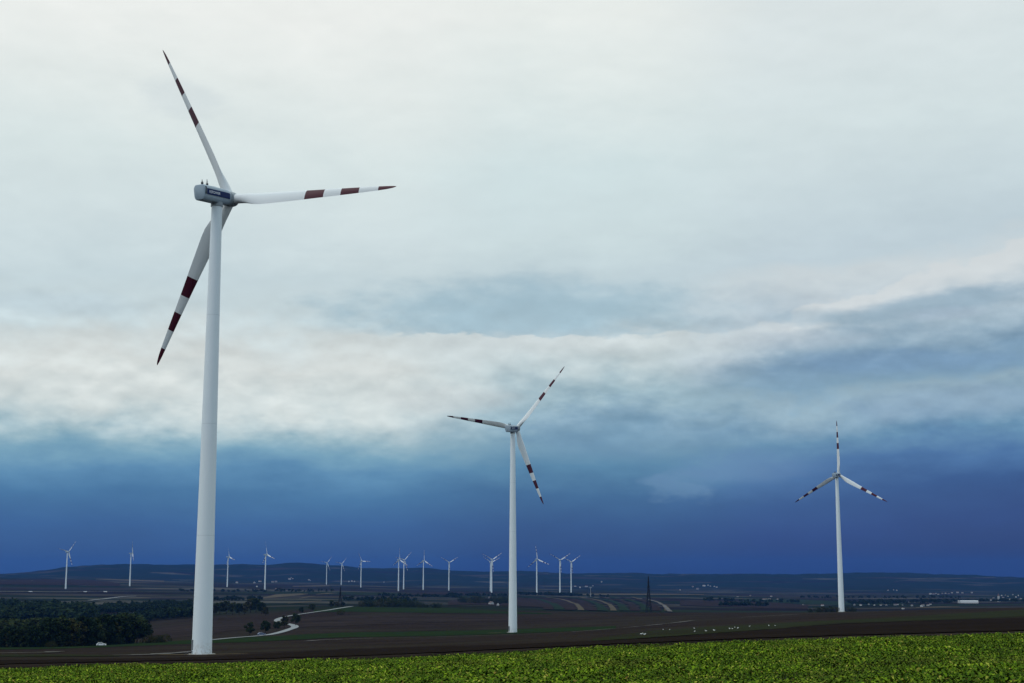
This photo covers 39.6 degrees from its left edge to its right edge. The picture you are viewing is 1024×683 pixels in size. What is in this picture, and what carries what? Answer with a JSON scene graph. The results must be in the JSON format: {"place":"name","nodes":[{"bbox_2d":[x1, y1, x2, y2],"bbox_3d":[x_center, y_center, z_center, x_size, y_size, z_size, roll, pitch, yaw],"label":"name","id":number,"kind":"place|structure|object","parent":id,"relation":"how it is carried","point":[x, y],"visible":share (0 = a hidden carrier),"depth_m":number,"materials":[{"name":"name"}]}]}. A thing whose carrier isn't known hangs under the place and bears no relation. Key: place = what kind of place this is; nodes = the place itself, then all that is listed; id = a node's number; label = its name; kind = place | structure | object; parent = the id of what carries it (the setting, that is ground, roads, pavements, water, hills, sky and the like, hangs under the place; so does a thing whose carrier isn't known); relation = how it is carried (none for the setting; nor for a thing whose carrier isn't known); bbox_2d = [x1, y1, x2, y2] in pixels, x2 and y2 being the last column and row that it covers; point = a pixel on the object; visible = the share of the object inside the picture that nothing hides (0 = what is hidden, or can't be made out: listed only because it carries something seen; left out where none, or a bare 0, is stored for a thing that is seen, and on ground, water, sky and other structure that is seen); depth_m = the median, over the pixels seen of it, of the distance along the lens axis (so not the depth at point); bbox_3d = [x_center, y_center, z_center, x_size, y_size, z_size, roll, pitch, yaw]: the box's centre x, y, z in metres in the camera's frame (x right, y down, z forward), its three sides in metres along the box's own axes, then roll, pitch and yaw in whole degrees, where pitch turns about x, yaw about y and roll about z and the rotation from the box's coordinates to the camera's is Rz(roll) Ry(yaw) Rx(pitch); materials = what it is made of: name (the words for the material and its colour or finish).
{"place":"outdoors","nodes":[
{"label":"outdoors","id":0,"kind":"place"},
{"bbox_2d":[7,651,60,652],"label":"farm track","id":1,"kind":"structure","parent":0,"point":[26,652],"depth_m":337.33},
{"bbox_2d":[0,579,119,585],"bbox_3d":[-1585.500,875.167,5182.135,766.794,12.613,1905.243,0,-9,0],"label":"brown field","id":2,"kind":"structure","parent":0,"point":[59,582],"depth_m":4892.21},
{"bbox_2d":[7,591,127,591],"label":"road","id":3,"kind":"structure","parent":0,"point":[63,591],"depth_m":3426.58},
{"bbox_2d":[99,579,163,581],"bbox_3d":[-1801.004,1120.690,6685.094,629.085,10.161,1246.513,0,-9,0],"label":"stubble field","id":4,"kind":"structure","parent":0,"point":[133,580],"depth_m":6512.36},
{"bbox_2d":[131,651,191,654],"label":"farm track","id":5,"kind":"structure","parent":0,"point":[159,653],"depth_m":318.03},
{"bbox_2d":[141,619,253,638],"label":"brown field","id":6,"kind":"structure","parent":0,"point":[179,630],"depth_m":1054.31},
{"bbox_2d":[212,606,351,639],"bbox_3d":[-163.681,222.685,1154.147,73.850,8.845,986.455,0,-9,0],"label":"country road","id":7,"kind":"structure","parent":0,"point":[293,626],"depth_m":926.59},
{"bbox_2d":[263,593,304,597],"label":"stubble field","id":8,"kind":"structure","parent":0,"point":[278,595],"depth_m":3205.06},
{"bbox_2d":[402,592,463,595],"bbox_3d":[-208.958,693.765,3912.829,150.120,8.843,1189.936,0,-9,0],"label":"brown field","id":9,"kind":"structure","parent":0,"point":[440,593],"depth_m":4069.79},
{"bbox_2d":[0,563,1023,668],"bbox_3d":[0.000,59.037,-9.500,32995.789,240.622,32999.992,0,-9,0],"label":"ground","id":10,"kind":"structure","parent":0,"point":[856,585],"depth_m":3188.79,"materials":[{"name":"soil"}]},
{"bbox_2d":[0,627,9,646],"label":"broadleaf tree","id":11,"kind":"object","parent":10,"relation":"on","point":[3,636],"visible":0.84,"depth_m":606.67,"materials":[{"name":"green plant"}]},
{"bbox_2d":[6,626,19,646],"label":"broadleaf tree","id":12,"kind":"object","parent":10,"relation":"on","point":[11,637],"visible":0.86,"depth_m":604.02,"materials":[{"name":"green plant"}]},
{"bbox_2d":[22,629,32,646],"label":"broadleaf tree","id":13,"kind":"object","parent":10,"relation":"on","point":[25,640],"visible":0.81,"depth_m":598.58,"materials":[{"name":"green plant"}]},
{"bbox_2d":[25,626,37,646],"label":"broadleaf tree","id":14,"kind":"object","parent":10,"relation":"on","point":[29,636],"visible":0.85,"depth_m":596.59,"materials":[{"name":"green plant"}]},
{"bbox_2d":[33,623,53,646],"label":"broadleaf tree","id":15,"kind":"object","parent":10,"relation":"on","point":[39,635],"visible":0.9,"depth_m":593.61,"materials":[{"name":"green plant"}]},
{"bbox_2d":[0,597,99,619],"bbox_3d":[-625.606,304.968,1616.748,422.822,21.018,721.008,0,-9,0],"label":"woodland","id":16,"kind":"object","parent":10,"relation":"on","point":[20,610],"visible":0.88,"depth_m":1457.08,"materials":[{"name":"green plant"}]},
{"bbox_2d":[40,617,60,646],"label":"broadleaf tree","id":17,"kind":"object","parent":10,"relation":"on","point":[50,622],"visible":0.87,"depth_m":595.98,"materials":[{"name":"green plant"}]},
{"bbox_2d":[46,641,56,646],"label":"bush","id":18,"kind":"object","parent":10,"relation":"on","point":[50,643],"visible":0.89,"depth_m":582.98,"materials":[{"name":"green plant"}]},
{"bbox_2d":[0,654,119,656],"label":"stubble strip","id":19,"kind":"object","parent":10,"relation":"on","point":[16,655],"visible":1,"depth_m":265.93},
{"bbox_2d":[54,617,66,646],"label":"broadleaf tree","id":20,"kind":"object","parent":10,"relation":"on","point":[61,642],"visible":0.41,"depth_m":604.38,"materials":[{"name":"green plant"}]},
{"bbox_2d":[54,615,71,646],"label":"broadleaf tree","id":21,"kind":"object","parent":10,"relation":"on","point":[66,622],"visible":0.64,"depth_m":609.52,"materials":[{"name":"green plant"}]},
{"bbox_2d":[58,543,74,588],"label":"wind turbine","id":22,"kind":"object","parent":10,"relation":"on","point":[66,565],"visible":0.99,"depth_m":3902.89,"materials":[{"name":"white paint"}]},
{"bbox_2d":[60,619,79,646],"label":"broadleaf tree","id":23,"kind":"object","parent":10,"relation":"on","point":[74,629],"visible":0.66,"depth_m":613.98,"materials":[{"name":"green plant"}]},
{"bbox_2d":[0,613,149,629],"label":"woodland","id":24,"kind":"object","parent":10,"relation":"on","point":[17,622],"visible":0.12,"depth_m":829.36,"materials":[{"name":"green plant"}]},
{"bbox_2d":[68,624,82,645],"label":"broadleaf tree","id":25,"kind":"object","parent":10,"relation":"on","point":[77,635],"visible":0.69,"depth_m":616.95,"materials":[{"name":"green plant"}]},
{"bbox_2d":[73,621,88,645],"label":"broadleaf tree","id":26,"kind":"object","parent":10,"relation":"on","point":[84,630],"visible":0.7,"depth_m":620.96,"materials":[{"name":"green plant"}]},
{"bbox_2d":[76,616,92,640],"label":"broadleaf tree","id":27,"kind":"object","parent":10,"relation":"on","point":[82,619],"visible":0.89,"depth_m":623.11,"materials":[{"name":"green plant"}]},
{"bbox_2d":[80,617,102,645],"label":"broadleaf tree","id":28,"kind":"object","parent":10,"relation":"on","point":[92,622],"visible":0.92,"depth_m":623.91,"materials":[{"name":"green plant"}]},
{"bbox_2d":[87,623,104,645],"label":"broadleaf tree","id":29,"kind":"object","parent":10,"relation":"on","point":[99,636],"visible":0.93,"depth_m":625.12,"materials":[{"name":"green plant"}]},
{"bbox_2d":[97,622,106,643],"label":"broadleaf tree","id":30,"kind":"object","parent":10,"relation":"on","point":[103,629],"visible":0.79,"depth_m":630.29,"materials":[{"name":"green plant"}]},
{"bbox_2d":[95,613,115,641],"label":"broadleaf tree","id":31,"kind":"object","parent":10,"relation":"on","point":[103,619],"visible":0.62,"depth_m":636.56,"materials":[{"name":"green plant"}]},
{"bbox_2d":[104,614,118,644],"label":"broadleaf tree","id":32,"kind":"object","parent":10,"relation":"on","point":[113,635],"visible":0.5,"depth_m":641.68,"materials":[{"name":"green plant"}]},
{"bbox_2d":[108,622,121,643],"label":"broadleaf tree","id":33,"kind":"object","parent":10,"relation":"on","point":[118,629],"visible":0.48,"depth_m":648.44,"materials":[{"name":"green plant"}]},
{"bbox_2d":[114,617,127,642],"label":"broadleaf tree","id":34,"kind":"object","parent":10,"relation":"on","point":[118,620],"visible":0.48,"depth_m":652.64,"materials":[{"name":"green plant"}]},
{"bbox_2d":[52,599,193,620],"bbox_3d":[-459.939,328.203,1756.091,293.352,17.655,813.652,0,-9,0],"label":"woodland","id":35,"kind":"object","parent":10,"relation":"on","point":[150,610],"visible":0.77,"depth_m":1768.12,"materials":[{"name":"green plant"}]},
{"bbox_2d":[117,612,132,637],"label":"broadleaf tree","id":36,"kind":"object","parent":10,"relation":"on","point":[124,617],"visible":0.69,"depth_m":656.75,"materials":[{"name":"green plant"}]},
{"bbox_2d":[123,614,138,643],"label":"broadleaf tree","id":37,"kind":"object","parent":10,"relation":"on","point":[131,639],"visible":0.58,"depth_m":661.15,"materials":[{"name":"green plant"}]},
{"bbox_2d":[129,540,133,585],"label":"wind turbine","id":38,"kind":"object","parent":10,"relation":"on","point":[130,564],"visible":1,"depth_m":4407.91,"materials":[{"name":"white paint"}]},
{"bbox_2d":[130,617,146,636],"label":"broadleaf tree","id":39,"kind":"object","parent":10,"relation":"on","point":[140,624],"visible":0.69,"depth_m":664.65,"materials":[{"name":"green plant"}]},
{"bbox_2d":[135,619,149,642],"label":"broadleaf tree","id":40,"kind":"object","parent":10,"relation":"on","point":[146,626],"visible":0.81,"depth_m":667.39,"materials":[{"name":"green plant"}]},
{"bbox_2d":[137,619,153,642],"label":"broadleaf tree","id":41,"kind":"object","parent":10,"relation":"on","point":[149,631],"visible":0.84,"depth_m":671.53,"materials":[{"name":"green plant"}]},
{"bbox_2d":[139,634,154,642],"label":"bush","id":42,"kind":"object","parent":10,"relation":"on","point":[148,641],"visible":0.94,"depth_m":649.03,"materials":[{"name":"green plant"}]},
{"bbox_2d":[153,635,162,642],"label":"bush","id":43,"kind":"object","parent":10,"relation":"on","point":[158,639],"visible":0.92,"depth_m":650.53,"materials":[{"name":"green plant"}]},
{"bbox_2d":[156,634,171,641],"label":"bush","id":44,"kind":"object","parent":10,"relation":"on","point":[168,637],"visible":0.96,"depth_m":651.96,"materials":[{"name":"green plant"}]},
{"bbox_2d":[151,653,244,654],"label":"gravel pad","id":45,"kind":"object","parent":10,"relation":"on","point":[187,654],"visible":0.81,"depth_m":303.52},
{"bbox_2d":[157,51,395,654],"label":"wind turbine","id":46,"kind":"object","parent":45,"relation":"on","point":[223,199],"visible":0.99,"depth_m":310.51,"materials":[{"name":"white paint"}]},
{"bbox_2d":[213,605,218,614],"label":"broadleaf tree","id":47,"kind":"object","parent":10,"relation":"on","point":[215,609],"visible":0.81,"depth_m":1489.35,"materials":[{"name":"green plant"}]},
{"bbox_2d":[215,602,224,613],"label":"broadleaf tree","id":48,"kind":"object","parent":10,"relation":"on","point":[219,605],"visible":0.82,"depth_m":1510.63,"materials":[{"name":"green plant"}]},
{"bbox_2d":[222,600,229,613],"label":"broadleaf tree","id":49,"kind":"object","parent":10,"relation":"on","point":[226,603],"visible":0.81,"depth_m":1512.41,"materials":[{"name":"green plant"}]},
{"bbox_2d":[226,550,233,586],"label":"wind turbine","id":50,"kind":"object","parent":10,"relation":"on","point":[227,568],"visible":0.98,"depth_m":4782.32,"materials":[{"name":"white paint"}]},
{"bbox_2d":[227,602,236,614],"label":"broadleaf tree","id":51,"kind":"object","parent":10,"relation":"on","point":[230,608],"visible":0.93,"depth_m":1456.74,"materials":[{"name":"green plant"}]},
{"bbox_2d":[235,603,242,612],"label":"broadleaf tree","id":52,"kind":"object","parent":10,"relation":"on","point":[238,606],"visible":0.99,"depth_m":1422.24,"materials":[{"name":"green plant"}]},
{"bbox_2d":[241,604,248,614],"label":"broadleaf tree","id":53,"kind":"object","parent":10,"relation":"on","point":[244,609],"visible":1,"depth_m":1422.71,"materials":[{"name":"green plant"}]},
{"bbox_2d":[244,622,254,635],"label":"broadleaf tree","id":54,"kind":"object","parent":10,"relation":"on","point":[250,629],"visible":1,"depth_m":760.60,"materials":[{"name":"green plant"}]},
{"bbox_2d":[245,598,253,612],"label":"broadleaf tree","id":55,"kind":"object","parent":10,"relation":"on","point":[249,604],"visible":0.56,"depth_m":1504.11,"materials":[{"name":"green plant"}]},
{"bbox_2d":[251,598,259,612],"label":"broadleaf tree","id":56,"kind":"object","parent":10,"relation":"on","point":[254,601],"visible":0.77,"depth_m":1485.99,"materials":[{"name":"green plant"}]},
{"bbox_2d":[257,602,265,613],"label":"broadleaf tree","id":57,"kind":"object","parent":10,"relation":"on","point":[261,605],"visible":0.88,"depth_m":1413.23,"materials":[{"name":"green plant"}]},
{"bbox_2d":[260,620,270,633],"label":"broadleaf tree","id":58,"kind":"object","parent":10,"relation":"on","point":[266,624],"visible":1,"depth_m":786.46,"materials":[{"name":"green plant"}]},
{"bbox_2d":[262,606,268,615],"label":"broadleaf tree","id":59,"kind":"object","parent":10,"relation":"on","point":[265,610],"visible":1,"depth_m":1321.15,"materials":[{"name":"green plant"}]},
{"bbox_2d":[262,541,274,589],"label":"wind turbine","id":60,"kind":"object","parent":10,"relation":"on","point":[265,569],"visible":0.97,"depth_m":4021.53,"materials":[{"name":"white paint"}]},
{"bbox_2d":[272,621,281,628],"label":"broadleaf tree","id":61,"kind":"object","parent":10,"relation":"on","point":[278,623],"visible":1,"depth_m":861.97,"materials":[{"name":"green plant"}]},
{"bbox_2d":[281,615,288,626],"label":"broadleaf tree","id":62,"kind":"object","parent":10,"relation":"on","point":[284,620],"visible":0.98,"depth_m":939.61,"materials":[{"name":"green plant"}]},
{"bbox_2d":[290,613,300,624],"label":"broadleaf tree","id":63,"kind":"object","parent":10,"relation":"on","point":[296,618],"visible":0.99,"depth_m":987.41,"materials":[{"name":"green plant"}]},
{"bbox_2d":[0,626,615,648],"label":"green field strip","id":64,"kind":"object","parent":10,"relation":"on","point":[366,634],"visible":0.88,"depth_m":679.34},
{"bbox_2d":[365,598,374,606],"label":"bush","id":65,"kind":"object","parent":10,"relation":"on","point":[370,604],"visible":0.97,"depth_m":1630.64,"materials":[{"name":"green plant"}]},
{"bbox_2d":[232,615,508,629],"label":"stubble strip","id":66,"kind":"object","parent":10,"relation":"on","point":[337,621],"visible":0.86,"depth_m":1085.44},
{"bbox_2d":[379,597,390,606],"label":"bush","id":67,"kind":"object","parent":10,"relation":"on","point":[383,603],"visible":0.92,"depth_m":1613.83,"materials":[{"name":"green plant"}]},
{"bbox_2d":[388,598,398,606],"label":"bush","id":68,"kind":"object","parent":10,"relation":"on","point":[394,602],"visible":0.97,"depth_m":1619.53,"materials":[{"name":"green plant"}]},
{"bbox_2d":[394,547,407,590],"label":"wind turbine","id":69,"kind":"object","parent":10,"relation":"on","point":[398,568],"visible":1,"depth_m":4604.96,"materials":[{"name":"white paint"}]},
{"bbox_2d":[396,555,408,588],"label":"wind turbine","id":70,"kind":"object","parent":10,"relation":"on","point":[403,570],"visible":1,"depth_m":4930.73,"materials":[{"name":"white paint"}]},
{"bbox_2d":[398,599,409,606],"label":"bush","id":71,"kind":"object","parent":10,"relation":"on","point":[402,603],"visible":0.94,"depth_m":1621.73,"materials":[{"name":"green plant"}]},
{"bbox_2d":[414,601,422,607],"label":"bush","id":72,"kind":"object","parent":10,"relation":"on","point":[419,605],"visible":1,"depth_m":1628.54,"materials":[{"name":"green plant"}]},
{"bbox_2d":[418,559,431,589],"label":"wind turbine","id":73,"kind":"object","parent":10,"relation":"on","point":[423,571],"visible":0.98,"depth_m":4933.80,"materials":[{"name":"white paint"}]},
{"bbox_2d":[314,607,551,613],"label":"green field strip","id":74,"kind":"object","parent":10,"relation":"on","point":[410,609],"visible":0.94,"depth_m":1384.65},
{"bbox_2d":[441,557,457,590],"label":"wind turbine","id":75,"kind":"object","parent":10,"relation":"on","point":[448,573],"visible":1,"depth_m":5156.50,"materials":[{"name":"white paint"}]},
{"bbox_2d":[483,554,499,592],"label":"wind turbine","id":76,"kind":"object","parent":10,"relation":"on","point":[491,569],"visible":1,"depth_m":4388.76,"materials":[{"name":"white paint"}]},
{"bbox_2d":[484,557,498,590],"bbox_3d":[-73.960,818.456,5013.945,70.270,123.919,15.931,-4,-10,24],"label":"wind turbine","id":77,"kind":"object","parent":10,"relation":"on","point":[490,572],"visible":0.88,"depth_m":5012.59,"materials":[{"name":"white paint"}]},
{"bbox_2d":[448,366,564,632],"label":"wind turbine","id":78,"kind":"object","parent":10,"relation":"on","point":[512,429],"visible":0.98,"depth_m":705.71,"materials":[{"name":"white paint"}]},
{"bbox_2d":[517,597,552,608],"bbox_3d":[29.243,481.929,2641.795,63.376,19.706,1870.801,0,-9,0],"label":"contour strip","id":79,"kind":"object","parent":10,"relation":"on","point":[545,606],"visible":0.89,"depth_m":2420.64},
{"bbox_2d":[527,545,546,592],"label":"wind turbine","id":80,"kind":"object","parent":10,"relation":"on","point":[536,569],"visible":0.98,"depth_m":4034.75,"materials":[{"name":"white paint"}]},
{"bbox_2d":[527,597,564,609],"bbox_3d":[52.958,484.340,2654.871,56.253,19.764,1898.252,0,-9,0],"label":"contour strip","id":81,"kind":"object","parent":10,"relation":"on","point":[556,606],"visible":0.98,"depth_m":2448.07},
{"bbox_2d":[538,597,574,609],"bbox_3d":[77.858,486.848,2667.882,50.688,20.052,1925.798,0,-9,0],"label":"contour strip","id":82,"kind":"object","parent":10,"relation":"on","point":[567,606],"visible":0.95,"depth_m":2468.17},
{"bbox_2d":[552,554,568,592],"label":"wind turbine","id":83,"kind":"object","parent":10,"relation":"on","point":[559,572],"visible":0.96,"depth_m":4277.73,"materials":[{"name":"white paint"}]},
{"bbox_2d":[564,557,577,592],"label":"wind turbine","id":84,"kind":"object","parent":10,"relation":"on","point":[571,572],"visible":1,"depth_m":4738.83,"materials":[{"name":"white paint"}]},
{"bbox_2d":[558,597,596,609],"bbox_3d":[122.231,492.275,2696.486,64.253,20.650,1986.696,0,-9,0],"label":"contour strip","id":85,"kind":"object","parent":10,"relation":"on","point":[589,606],"visible":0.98,"depth_m":2404.75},
{"bbox_2d":[179,588,1023,605],"bbox_3d":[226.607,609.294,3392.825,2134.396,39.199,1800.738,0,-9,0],"label":"hedgerow","id":86,"kind":"object","parent":10,"relation":"on","point":[721,603],"visible":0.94,"depth_m":3253.42,"materials":[{"name":"green plant"}]},
{"bbox_2d":[645,576,651,612],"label":"lattice pylon","id":87,"kind":"object","parent":10,"relation":"on","point":[647,600],"visible":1,"depth_m":1410.95,"materials":[{"name":"black metal"}]},
{"bbox_2d":[796,421,886,611],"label":"wind turbine","id":88,"kind":"object","parent":10,"relation":"on","point":[836,476],"visible":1,"depth_m":1051.87,"materials":[{"name":"white paint"}]},
{"bbox_2d":[958,600,977,602],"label":"long hall","id":89,"kind":"structure","parent":10,"relation":"on","point":[967,601],"depth_m":3185.35,"materials":[{"name":"white"}]},
{"bbox_2d":[0,617,1023,663],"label":"ploughed field","id":90,"kind":"structure","parent":0,"point":[1000,624],"depth_m":145.26,"materials":[{"name":"soil"}]},
{"bbox_2d":[0,0,1023,577],"label":"sky","id":91,"kind":"structure","parent":0,"point":[738,231],"materials":[{"name":"blue"}]},
{"bbox_2d":[448,598,587,609],"bbox_3d":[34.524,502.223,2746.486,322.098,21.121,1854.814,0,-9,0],"label":"brown field","id":92,"kind":"structure","parent":0,"point":[524,602],"depth_m":2590.33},
{"bbox_2d":[78,638,1023,682],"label":"crop soil","id":93,"kind":"structure","parent":0,"point":[777,669],"depth_m":42.22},
{"bbox_2d":[0,631,1023,682],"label":"leaf crop","id":94,"kind":"object","parent":93,"relation":"on","point":[716,658],"visible":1,"depth_m":48.41,"materials":[{"name":"plant"}]},
{"bbox_2d":[548,597,583,609],"bbox_3d":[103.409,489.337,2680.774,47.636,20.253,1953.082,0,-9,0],"label":"contour strip","id":95,"kind":"object","parent":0,"point":[578,606],"visible":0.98,"depth_m":2375.38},
{"bbox_2d":[569,597,607,610],"bbox_3d":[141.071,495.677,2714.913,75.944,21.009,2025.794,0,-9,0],"label":"contour strip","id":96,"kind":"object","parent":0,"point":[600,606],"visible":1,"depth_m":2427.01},
{"bbox_2d":[581,597,616,610],"bbox_3d":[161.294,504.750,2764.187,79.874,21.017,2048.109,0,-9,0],"label":"contour strip","id":97,"kind":"object","parent":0,"point":[611,606],"visible":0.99,"depth_m":2444.31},
{"bbox_2d":[590,597,629,610],"bbox_3d":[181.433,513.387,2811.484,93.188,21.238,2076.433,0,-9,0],"label":"contour strip","id":98,"kind":"object","parent":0,"point":[622,606],"visible":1,"depth_m":2535.18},
{"bbox_2d":[600,597,639,610],"bbox_3d":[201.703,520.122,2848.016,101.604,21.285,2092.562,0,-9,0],"label":"contour strip","id":99,"kind":"object","parent":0,"point":[633,606],"visible":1,"depth_m":2496.02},
{"bbox_2d":[557,594,703,594],"bbox_3d":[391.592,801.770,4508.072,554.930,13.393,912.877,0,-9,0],"label":"stubble field","id":100,"kind":"structure","parent":0,"point":[646,594],"depth_m":4440.16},
{"bbox_2d":[611,597,649,610],"bbox_3d":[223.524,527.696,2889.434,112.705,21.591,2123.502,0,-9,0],"label":"contour strip","id":101,"kind":"object","parent":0,"point":[642,606],"visible":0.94,"depth_m":2656.92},
{"bbox_2d":[622,597,661,610],"bbox_3d":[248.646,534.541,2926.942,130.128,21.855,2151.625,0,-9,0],"label":"contour strip","id":102,"kind":"object","parent":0,"point":[655,607],"visible":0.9,"depth_m":2543.11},
{"bbox_2d":[639,598,670,610],"bbox_3d":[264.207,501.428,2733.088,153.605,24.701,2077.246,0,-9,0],"label":"field path","id":103,"kind":"structure","parent":0,"point":[666,607],"depth_m":2480.05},
{"bbox_2d":[680,600,807,608],"bbox_3d":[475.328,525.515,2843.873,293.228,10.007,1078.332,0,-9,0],"label":"brown field","id":104,"kind":"structure","parent":0,"point":[770,605],"depth_m":2915.01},
{"bbox_2d":[592,609,1023,640],"bbox_3d":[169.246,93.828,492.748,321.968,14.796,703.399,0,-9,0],"label":"stubble strip","id":105,"kind":"object","parent":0,"point":[746,627],"visible":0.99,"depth_m":406.02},
{"bbox_2d":[744,599,903,604],"bbox_3d":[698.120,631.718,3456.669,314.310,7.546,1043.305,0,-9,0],"label":"dark green field","id":106,"kind":"structure","parent":0,"point":[818,602],"depth_m":3267.27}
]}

